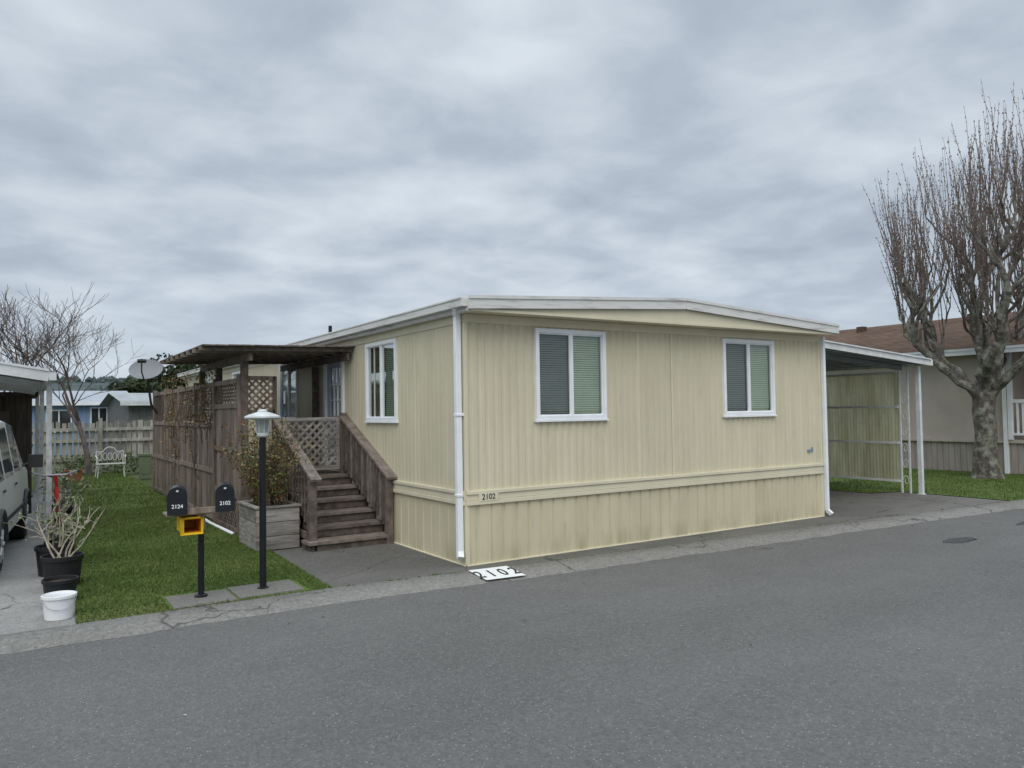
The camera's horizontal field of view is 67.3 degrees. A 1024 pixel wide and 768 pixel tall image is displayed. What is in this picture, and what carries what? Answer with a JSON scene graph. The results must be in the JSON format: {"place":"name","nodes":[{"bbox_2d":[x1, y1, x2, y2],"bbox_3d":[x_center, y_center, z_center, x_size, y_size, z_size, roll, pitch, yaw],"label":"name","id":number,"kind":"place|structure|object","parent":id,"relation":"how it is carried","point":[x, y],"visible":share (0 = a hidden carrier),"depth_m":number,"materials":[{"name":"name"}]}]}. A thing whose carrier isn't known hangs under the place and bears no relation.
{"place":"outdoors","nodes":[
{"label":"outdoors","id":0,"kind":"place"},
{"bbox_2d":[0,490,75,634],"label":"concrete driveway","id":1,"kind":"structure","parent":0,"point":[21,593],"depth_m":7.49,"materials":[{"name":"grey concrete"}]},
{"bbox_2d":[0,392,37,493],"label":"storage shed","id":2,"kind":"structure","parent":1,"relation":"on","point":[16,411],"depth_m":15.59,"materials":[{"name":"brown"}]},
{"bbox_2d":[0,411,9,424],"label":"door","id":3,"kind":"structure","parent":2,"relation":"in","point":[4,415],"depth_m":15.44,"materials":[{"name":"brown wood"}]},
{"bbox_2d":[0,421,42,570],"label":"parked van","id":4,"kind":"object","parent":1,"relation":"on","point":[16,495],"visible":0.93,"depth_m":9.36,"materials":[{"name":"silver paint"}]},
{"bbox_2d":[0,361,56,533],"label":"carport","id":5,"kind":"object","parent":1,"relation":"on","point":[20,378],"visible":0.88,"depth_m":10.89,"materials":[{"name":"white metal"}]},
{"bbox_2d":[2,493,82,576],"bbox_3d":[-4.901,1.571,8.051,0.803,0.825,0.395,-1,-2,14],"label":"plant pot","id":6,"kind":"object","parent":1,"relation":"on","point":[41,549],"visible":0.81,"depth_m":8.01,"materials":[{"name":"black plastic"}]},
{"bbox_2d":[29,469,79,531],"bbox_3d":[-5.743,1.565,9.641,0.550,0.974,1.586,0,-2,-33],"label":"birdbath","id":7,"kind":"object","parent":1,"relation":"on","point":[54,476],"visible":0.4,"depth_m":9.41,"materials":[{"name":"black plastic"}]},
{"bbox_2d":[41,590,76,620],"bbox_3d":[-3.693,1.807,6.266,0.258,0.192,0.258,0,-2,-33],"label":"white bucket","id":8,"kind":"object","parent":1,"relation":"on","point":[58,605],"visible":1,"depth_m":6.18,"materials":[{"name":"plastic"}]},
{"bbox_2d":[41,575,78,593],"bbox_3d":[-3.961,1.814,6.736,0.286,0.220,0.286,0,-2,-33],"label":"plant pot","id":9,"kind":"object","parent":1,"relation":"on","point":[59,583],"visible":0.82,"depth_m":6.67,"materials":[{"name":"black plastic"}]},
{"bbox_2d":[19,496,104,584],"bbox_3d":[-4.313,1.526,7.389,0.727,0.851,0.394,0,-2,-33],"label":"potted plant","id":10,"kind":"object","parent":1,"relation":"on","point":[66,562],"visible":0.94,"depth_m":7.38,"materials":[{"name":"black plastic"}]},
{"bbox_2d":[38,468,90,529],"bbox_3d":[-6.548,1.671,11.280,0.694,0.901,0.807,0,-2,-33],"label":"plant pot","id":11,"kind":"object","parent":1,"relation":"on","point":[64,479],"visible":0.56,"depth_m":11.21,"materials":[{"name":"plastic"}]},
{"bbox_2d":[40,513,89,550],"bbox_3d":[-4.995,1.724,8.587,0.441,0.559,0.379,-1,-2,9],"label":"plant pot","id":12,"kind":"object","parent":1,"relation":"on","point":[69,528],"visible":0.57,"depth_m":8.57,"materials":[{"name":"plastic"}]},
{"bbox_2d":[32,405,106,455],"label":"walls","id":13,"kind":"structure","parent":0,"point":[83,412],"depth_m":33.98,"materials":[{"name":"blue"}]},
{"bbox_2d":[0,391,127,401],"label":"roof","id":14,"kind":"structure","parent":13,"relation":"on","point":[99,397],"depth_m":35.82,"materials":[{"name":"grey metal"}]},
{"bbox_2d":[32,402,100,405],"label":"fascia","id":15,"kind":"structure","parent":14,"relation":"attached to","point":[78,403],"depth_m":33.75,"materials":[{"name":"white paint"}]},
{"bbox_2d":[52,407,106,432],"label":"windows","id":16,"kind":"structure","parent":13,"relation":"attached to","point":[63,416],"depth_m":33.91,"materials":[{"name":"white glass"}]},
{"bbox_2d":[0,375,169,391],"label":"forested hills","id":17,"kind":"structure","parent":0,"point":[102,384],"depth_m":237.81,"materials":[{"name":"green plant"}]},
{"bbox_2d":[107,397,172,456],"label":"walls","id":18,"kind":"structure","parent":0,"point":[116,411],"depth_m":27.99,"materials":[{"name":"grey"}]},
{"bbox_2d":[100,393,152,404],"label":"roof","id":19,"kind":"structure","parent":18,"relation":"on","point":[108,398],"depth_m":29.76,"materials":[{"name":"grey metal"}]},
{"bbox_2d":[120,401,174,405],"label":"fascia","id":20,"kind":"structure","parent":19,"relation":"attached to","point":[125,403],"depth_m":27.32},
{"bbox_2d":[67,471,332,623],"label":"lawn","id":21,"kind":"structure","parent":0,"point":[140,554],"depth_m":8.65,"materials":[{"name":"green plant"}]},
{"bbox_2d":[59,455,82,481],"bbox_3d":[-11.184,2.138,19.497,0.421,0.678,0.547,-2,-3,38],"label":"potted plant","id":22,"kind":"object","parent":21,"relation":"on","point":[77,476],"visible":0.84,"depth_m":19.44,"materials":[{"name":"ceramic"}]},
{"bbox_2d":[0,301,143,475],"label":"bare tree","id":23,"kind":"object","parent":21,"relation":"on","point":[87,458],"visible":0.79,"depth_m":21.08,"materials":[{"name":"brown plant"}]},
{"bbox_2d":[95,446,125,477],"bbox_3d":[-10.779,2.108,20.639,0.752,0.854,0.434,0,-2,-33],"label":"garden bench","id":24,"kind":"object","parent":21,"relation":"on","point":[122,462],"visible":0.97,"depth_m":20.66,"materials":[{"name":"white metal"}]},
{"bbox_2d":[205,518,234,534],"bbox_3d":[-4.943,2.095,12.178,0.084,0.054,4.301,0,-2,-33],"label":"white pipe","id":25,"kind":"object","parent":21,"relation":"on","point":[220,527],"visible":0.41,"depth_m":10.94,"materials":[{"name":"paint"}]},
{"bbox_2d":[212,416,317,550],"bbox_3d":[-3.136,1.206,9.673,1.267,1.598,1.836,0,-2,-33],"label":"wooden planter","id":26,"kind":"object","parent":21,"relation":"on","point":[282,522],"visible":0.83,"depth_m":9.38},
{"bbox_2d":[0,509,1023,767],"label":"road","id":27,"kind":"structure","parent":0,"point":[896,647],"depth_m":4.82,"materials":[{"name":"grey asphalt"}]},
{"bbox_2d":[0,499,1023,654],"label":"curb","id":28,"kind":"structure","parent":27,"relation":"on","point":[18,642],"depth_m":7.16,"materials":[{"name":"concrete"}]},
{"bbox_2d":[468,566,524,579],"bbox_3d":[-0.158,1.877,7.643,0.471,0.026,0.430,0,-2,-33],"label":"curb number sign","id":29,"kind":"object","parent":28,"relation":"on","point":[496,572],"visible":1,"depth_m":7.64,"materials":[{"name":"white paint"}]},
{"bbox_2d":[112,500,1014,618],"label":"curb weeds","id":30,"kind":"object","parent":28,"relation":"on","point":[460,571],"visible":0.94,"depth_m":7.53,"materials":[{"name":"green plant"}]},
{"bbox_2d":[943,521,1023,542],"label":"asphalt patches","id":31,"kind":"object","parent":27,"relation":"on","point":[960,540],"visible":1,"depth_m":9.35,"materials":[{"name":"grey asphalt"}]},
{"bbox_2d":[0,0,1023,381],"label":"sky","id":32,"kind":"structure","parent":0,"point":[251,172],"materials":[{"name":"grey"}]},
{"bbox_2d":[32,454,1010,529],"bbox_3d":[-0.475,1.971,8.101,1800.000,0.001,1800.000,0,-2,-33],"label":"ground","id":33,"kind":"structure","parent":0,"point":[146,481],"depth_m":20.45,"materials":[{"name":"green plant"}]},
{"bbox_2d":[0,283,107,391],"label":"bare tree","id":34,"kind":"object","parent":33,"relation":"on","point":[25,359],"visible":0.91,"depth_m":18.61,"materials":[{"name":"brown plant"}]},
{"bbox_2d":[57,451,152,476],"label":"garden shrubs","id":35,"kind":"object","parent":33,"relation":"on","point":[134,460],"visible":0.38,"depth_m":22.02,"materials":[{"name":"green plant"}]},
{"bbox_2d":[32,418,184,473],"bbox_3d":[-13.044,1.782,21.355,9.269,1.620,0.170,0,-2,-33],"label":"board fence","id":36,"kind":"object","parent":33,"relation":"on","point":[101,429],"visible":0.32,"depth_m":22.14,"materials":[{"name":"white wood"}]},
{"bbox_2d":[106,377,149,392],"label":"evergreen tree","id":37,"kind":"object","parent":33,"relation":"on","point":[134,388],"visible":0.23,"depth_m":59.83,"materials":[{"name":"green plant"}]},
{"bbox_2d":[138,453,151,477],"bbox_3d":[-9.773,2.172,20.462,0.320,0.640,0.290,0,-2,-33],"label":"utility box","id":38,"kind":"object","parent":33,"relation":"on","point":[144,465],"visible":1,"depth_m":20.35,"materials":[{"name":"green plastic"}]},
{"bbox_2d":[140,353,205,392],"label":"evergreen tree","id":39,"kind":"object","parent":33,"relation":"on","point":[169,372],"visible":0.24,"depth_m":59.60,"materials":[{"name":"green plant"}]},
{"bbox_2d":[153,374,276,535],"bbox_3d":[-5.544,1.112,13.704,0.525,2.200,7.650,0,-2,-33],"label":"lattice fence","id":40,"kind":"object","parent":33,"relation":"on","point":[213,470],"visible":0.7,"depth_m":12.19,"materials":[{"name":"brown wood"}]},
{"bbox_2d":[129,359,162,413],"bbox_3d":[-7.538,0.050,15.843,0.628,1.155,0.555,0,-2,-33],"label":"satellite dish","id":41,"kind":"object","parent":40,"relation":"attached to","point":[144,369],"visible":1,"depth_m":15.99,"materials":[{"name":"grey metal"}]},
{"bbox_2d":[160,365,216,484],"bbox_3d":[-5.575,0.874,13.160,0.342,2.198,4.523,0,-2,-33],"label":"climbing vine","id":42,"kind":"object","parent":40,"relation":"attached to","point":[174,414],"visible":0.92,"depth_m":13.26,"materials":[{"name":"orange plant"}]},
{"bbox_2d":[165,579,303,608],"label":"concrete slab","id":43,"kind":"structure","parent":33,"relation":"on","point":[243,592],"depth_m":6.92,"materials":[{"name":"grey concrete"}]},
{"bbox_2d":[163,482,234,597],"bbox_3d":[-2.770,1.399,6.869,0.623,1.005,0.399,0,-2,-33],"label":"mailbox stand","id":44,"kind":"object","parent":43,"relation":"on","point":[190,521],"visible":1,"depth_m":6.81,"materials":[{"name":"black paint"}]},
{"bbox_2d":[244,409,280,588],"bbox_3d":[-2.319,1.065,7.152,0.324,1.660,0.324,0,-2,-33],"label":"lamp post","id":45,"kind":"object","parent":43,"relation":"on","point":[262,418],"visible":1,"depth_m":7.12,"materials":[{"name":"black metal"}]},
{"bbox_2d":[186,323,819,490],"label":"walls","id":46,"kind":"structure","parent":33,"relation":"on","point":[512,443],"depth_m":9.41,"materials":[{"name":"beige metal"}]},
{"bbox_2d":[206,377,210,414],"bbox_3d":[-7.540,0.375,19.096,0.125,1.070,0.860,0,-2,-33],"label":"window","id":47,"kind":"structure","parent":46,"relation":"attached to","point":[208,381],"depth_m":18.87,"materials":[{"name":"white paint"}]},
{"bbox_2d":[232,371,239,402],"bbox_3d":[-5.804,0.255,16.410,0.125,1.070,1.060,0,-2,-33],"label":"window","id":48,"kind":"structure","parent":46,"relation":"attached to","point":[234,374],"depth_m":16.73,"materials":[{"name":"white paint"}]},
{"bbox_2d":[279,361,297,421],"bbox_3d":[-3.867,0.121,13.414,0.125,1.070,1.060,0,-2,-33],"label":"window","id":49,"kind":"structure","parent":46,"relation":"attached to","point":[288,394],"depth_m":13.38,"materials":[{"name":"glass"}]},
{"bbox_2d":[323,361,344,469],"bbox_3d":[-2.651,0.431,11.488,0.100,1.680,0.830,0,-2,-33],"label":"door","id":50,"kind":"structure","parent":46,"relation":"in","point":[333,389],"depth_m":11.58,"materials":[{"name":"white paint"}]},
{"bbox_2d":[364,338,398,422],"bbox_3d":[-1.678,-0.030,10.028,0.125,1.070,1.030,0,-2,-33],"label":"window","id":51,"kind":"structure","parent":46,"relation":"attached to","point":[386,388],"depth_m":9.99,"materials":[{"name":"white paint"}]},
{"bbox_2d":[185,313,824,565],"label":"trim","id":52,"kind":"structure","parent":46,"relation":"attached to","point":[446,495],"depth_m":9.32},
{"bbox_2d":[478,492,497,501],"bbox_3d":[-0.254,1.207,8.247,0.240,0.090,0.016,0,-2,-33],"label":"number plaque","id":53,"kind":"object","parent":52,"relation":"attached to","point":[480,497],"visible":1,"depth_m":8.23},
{"bbox_2d":[482,493,495,499],"bbox_3d":[-0.248,1.205,8.238,0.166,0.062,0.002,0,-2,-33],"label":"house number","id":54,"kind":"object","parent":53,"relation":"attached to","point":[489,496],"visible":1,"depth_m":8.24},
{"bbox_2d":[313,306,821,344],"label":"roof","id":55,"kind":"structure","parent":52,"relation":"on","point":[625,323],"depth_m":10.00,"materials":[{"name":"white paint"}]},
{"bbox_2d":[177,296,470,378],"bbox_3d":[-4.929,-0.520,14.831,0.150,0.142,16.458,0,-2,-33],"label":"gutter","id":56,"kind":"object","parent":55,"relation":"attached to","point":[377,325],"visible":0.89,"depth_m":9.52,"materials":[{"name":"white metal"}]},
{"bbox_2d":[466,309,834,335],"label":"gable panel","id":57,"kind":"structure","parent":55,"relation":"attached to","point":[684,318],"depth_m":9.43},
{"bbox_2d":[467,295,839,333],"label":"fascia","id":58,"kind":"structure","parent":55,"relation":"attached to","point":[518,302],"depth_m":9.16,"materials":[{"name":"white metal"}]},
{"bbox_2d":[288,474,821,564],"bbox_3d":[-3.948,1.876,14.188,5.640,0.660,17.072,2,-3,-54],"label":"skirting","id":59,"kind":"object","parent":46,"relation":"attached to","point":[509,530],"visible":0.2,"depth_m":9.24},
{"bbox_2d":[534,328,608,421],"bbox_3d":[0.674,-0.102,8.963,1.060,1.070,0.125,0,-2,-33],"label":"window","id":60,"kind":"structure","parent":46,"relation":"attached to","point":[570,374],"depth_m":8.96,"materials":[{"name":"white paint"}]},
{"bbox_2d":[721,338,776,416],"bbox_3d":[3.253,-0.083,10.629,1.080,1.070,0.125,0,-2,-33],"label":"window","id":61,"kind":"structure","parent":46,"relation":"attached to","point":[748,378],"depth_m":10.63,"materials":[{"name":"white paint"}]},
{"bbox_2d":[820,352,1023,439],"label":"walls","id":62,"kind":"structure","parent":33,"relation":"on","point":[946,407],"depth_m":18.89,"materials":[{"name":"beige paint"}]},
{"bbox_2d":[819,311,1023,352],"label":"roof","id":63,"kind":"structure","parent":62,"relation":"on","point":[891,338],"depth_m":21.38,"materials":[{"name":"brown"}]},
{"bbox_2d":[902,344,1023,473],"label":"gutter","id":64,"kind":"object","parent":63,"relation":"attached to","point":[971,351],"visible":0.17,"depth_m":17.68,"materials":[{"name":"white paint"}]},
{"bbox_2d":[902,440,1023,474],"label":"skirting","id":65,"kind":"object","parent":62,"relation":"attached to","point":[944,455],"visible":0.05,"depth_m":18.73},
{"bbox_2d":[902,438,1023,442],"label":"porch floor trim","id":66,"kind":"structure","parent":62,"relation":"attached to","point":[969,440],"depth_m":18.59,"materials":[{"name":"white wood"}]},
{"bbox_2d":[861,82,1023,478],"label":"pollarded tree","id":67,"kind":"object","parent":33,"relation":"on","point":[986,388],"visible":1,"depth_m":16.76,"materials":[{"name":"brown plant"}]},
{"bbox_2d":[118,499,1013,714],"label":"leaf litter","id":68,"kind":"object","parent":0,"point":[584,582],"visible":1,"depth_m":7.21,"materials":[{"name":"brown plant"}]},
{"bbox_2d":[272,490,1005,587],"bbox_3d":[-0.482,2.193,15.876,11.470,0.001,14.927,0,-2,-33],"label":"asphalt pad","id":69,"kind":"object","parent":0,"point":[360,565],"visible":0.28,"depth_m":9.07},
{"bbox_2d":[160,344,396,551],"bbox_3d":[-4.806,0.878,12.961,2.106,2.594,9.326,0,-2,-33],"label":"wooden porch","id":70,"kind":"object","parent":69,"relation":"on","point":[323,481],"visible":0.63,"depth_m":10.32,"materials":[{"name":"brown wood"}]},
{"bbox_2d":[819,339,932,494],"bbox_3d":[2.639,0.869,18.153,3.874,2.751,12.590,0,-2,-33],"label":"carport","id":71,"kind":"object","parent":69,"relation":"on","point":[864,425],"visible":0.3,"depth_m":14.72,"materials":[{"name":"white metal"}]},
{"bbox_2d":[829,468,1023,500],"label":"lawn","id":72,"kind":"structure","parent":0,"point":[1010,486],"depth_m":15.39,"materials":[{"name":"green plant"}]},
{"bbox_2d":[1005,352,1023,439],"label":"porch railing","id":73,"kind":"object","parent":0,"point":[1010,409],"visible":0.92,"depth_m":17.59,"materials":[{"name":"white wood"}]}
]}

